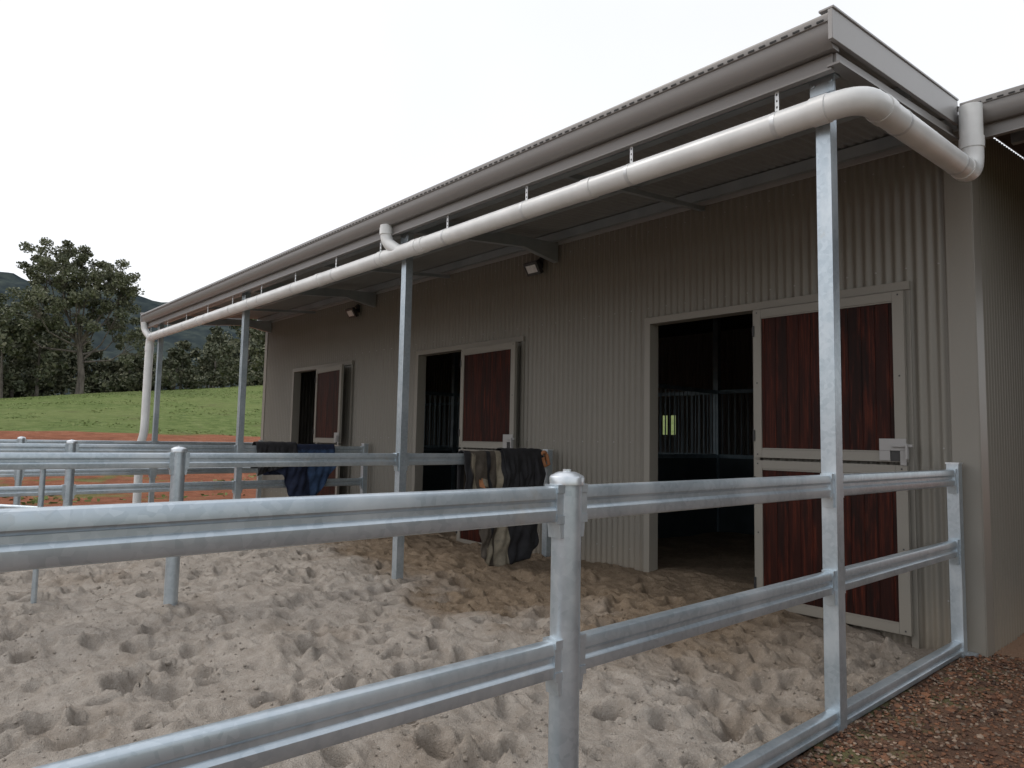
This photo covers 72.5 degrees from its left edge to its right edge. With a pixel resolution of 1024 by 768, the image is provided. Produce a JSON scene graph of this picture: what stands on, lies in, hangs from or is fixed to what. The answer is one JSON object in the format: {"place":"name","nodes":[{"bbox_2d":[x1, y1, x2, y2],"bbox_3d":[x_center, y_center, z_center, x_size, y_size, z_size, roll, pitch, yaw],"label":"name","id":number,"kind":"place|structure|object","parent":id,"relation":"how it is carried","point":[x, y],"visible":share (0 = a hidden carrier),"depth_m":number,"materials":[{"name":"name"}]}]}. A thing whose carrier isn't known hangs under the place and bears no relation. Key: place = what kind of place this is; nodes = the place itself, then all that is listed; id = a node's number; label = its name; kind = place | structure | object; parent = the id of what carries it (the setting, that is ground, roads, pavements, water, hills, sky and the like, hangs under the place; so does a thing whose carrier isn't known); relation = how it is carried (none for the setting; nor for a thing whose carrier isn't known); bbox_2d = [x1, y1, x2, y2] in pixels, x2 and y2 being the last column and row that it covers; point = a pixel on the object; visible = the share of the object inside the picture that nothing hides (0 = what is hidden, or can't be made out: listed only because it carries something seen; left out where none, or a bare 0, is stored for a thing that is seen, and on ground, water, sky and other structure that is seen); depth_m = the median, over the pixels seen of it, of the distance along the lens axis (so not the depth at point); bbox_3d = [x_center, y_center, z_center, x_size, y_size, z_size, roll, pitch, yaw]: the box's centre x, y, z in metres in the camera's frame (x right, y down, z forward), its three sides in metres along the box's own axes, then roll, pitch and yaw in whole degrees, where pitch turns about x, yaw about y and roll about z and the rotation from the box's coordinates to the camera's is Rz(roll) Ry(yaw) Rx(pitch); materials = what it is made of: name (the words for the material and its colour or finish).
{"place":"outdoors","nodes":[
{"label":"outdoors","id":0,"kind":"place"},
{"bbox_2d":[0,272,258,395],"bbox_3d":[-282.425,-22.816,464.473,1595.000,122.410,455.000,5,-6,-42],"label":"forested hill","id":1,"kind":"structure","parent":0,"point":[196,336],"depth_m":437.77,"materials":[{"name":"green plant"}]},
{"bbox_2d":[0,385,262,504],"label":"paddock grass","id":2,"kind":"structure","parent":0,"point":[34,500],"depth_m":52.12,"materials":[{"name":"green plant"}]},
{"bbox_2d":[0,385,919,767],"bbox_3d":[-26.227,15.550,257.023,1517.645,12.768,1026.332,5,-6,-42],"label":"ground","id":3,"kind":"structure","parent":0,"point":[52,419],"depth_m":45.74,"materials":[{"name":"green plant"}]},
{"bbox_2d":[0,237,156,393],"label":"eucalyptus tree","id":4,"kind":"object","parent":3,"relation":"on","point":[117,283],"visible":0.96,"depth_m":79.53,"materials":[{"name":"green plant"}]},
{"bbox_2d":[0,436,263,504],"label":"steel rail fence","id":5,"kind":"object","parent":3,"relation":"on","point":[18,475],"visible":0.67,"depth_m":12.91,"materials":[{"name":"metal"}]},
{"bbox_2d":[0,301,265,397],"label":"distant trees","id":6,"kind":"object","parent":3,"relation":"on","point":[46,371],"visible":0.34,"depth_m":89.11,"materials":[{"name":"green plant"}]},
{"bbox_2d":[0,439,368,505],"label":"steel rail fence","id":7,"kind":"object","parent":3,"relation":"on","point":[68,490],"visible":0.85,"depth_m":9.24,"materials":[{"name":"metal"}]},
{"bbox_2d":[250,441,336,496],"bbox_3d":[-3.331,1.367,10.741,1.287,0.962,0.291,5,-6,-42],"label":"horse rug","id":8,"kind":"object","parent":7,"relation":"hanging from","point":[306,481],"visible":0.53,"depth_m":10.69,"materials":[{"name":"blue fabric"}]},
{"bbox_2d":[0,462,978,767],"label":"steel rail fence","id":9,"kind":"object","parent":3,"relation":"on","point":[566,652],"visible":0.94,"depth_m":2.14,"materials":[{"name":"metal"}]},
{"bbox_2d":[132,4,1023,732],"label":"horse stable","id":10,"kind":"structure","parent":3,"relation":"on","point":[796,250],"depth_m":6.32,"materials":[{"name":"grey metal"}]},
{"bbox_2d":[345,304,359,318],"bbox_3d":[-2.768,-1.275,12.218,0.207,0.240,0.240,5,-6,-42],"label":"floodlight","id":11,"kind":"object","parent":10,"relation":"attached to","point":[352,312],"visible":1,"depth_m":12.16,"materials":[{"name":"black plastic"}]},
{"bbox_2d":[523,257,544,276],"bbox_3d":[0.294,-1.488,8.818,0.207,0.240,0.240,5,-6,-42],"label":"floodlight","id":12,"kind":"object","parent":10,"relation":"attached to","point":[534,267],"visible":0.98,"depth_m":8.76,"materials":[{"name":"black plastic"}]},
{"bbox_2d":[287,281,919,648],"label":"stable doors","id":13,"kind":"structure","parent":10,"relation":"in","point":[876,332],"depth_m":6.17,"materials":[{"name":"red wood"}]},
{"bbox_2d":[780,633,1023,767],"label":"gravel","id":14,"kind":"structure","parent":3,"relation":"on","point":[1015,648],"depth_m":3.73,"materials":[{"name":"brown gravel"}]},
{"bbox_2d":[0,532,935,767],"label":"sand","id":15,"kind":"structure","parent":0,"point":[114,688],"depth_m":4.59,"materials":[{"name":"beige sand"}]},
{"bbox_2d":[0,469,45,603],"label":"yard gate","id":16,"kind":"structure","parent":15,"relation":"on","point":[35,574],"depth_m":5.40,"materials":[{"name":"metal"}]},
{"bbox_2d":[0,446,552,605],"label":"steel rail fence","id":17,"kind":"object","parent":15,"relation":"on","point":[178,461],"visible":0.56,"depth_m":5.61,"materials":[{"name":"metal"}]},
{"bbox_2d":[457,448,545,566],"bbox_3d":[-0.102,1.373,7.849,1.210,1.310,0.300,5,-6,-42],"label":"horse rug","id":18,"kind":"object","parent":17,"relation":"hanging from","point":[505,468],"visible":0.76,"depth_m":7.78,"materials":[{"name":"fabric"}]},
{"bbox_2d":[541,450,550,467],"bbox_3d":[0.369,0.887,8.280,0.152,0.202,0.121,5,-6,-42],"label":"halter","id":19,"kind":"object","parent":17,"relation":"attached to","point":[545,458],"visible":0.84,"depth_m":8.25},
{"bbox_2d":[0,0,1023,301],"label":"sky","id":20,"kind":"structure","parent":0,"point":[193,144],"materials":[{"name":"white"}]},
{"bbox_2d":[453,531,754,584],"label":"stall floor sand","id":21,"kind":"structure","parent":0,"point":[729,556],"depth_m":8.73,"materials":[{"name":"brown sand"}]}
]}

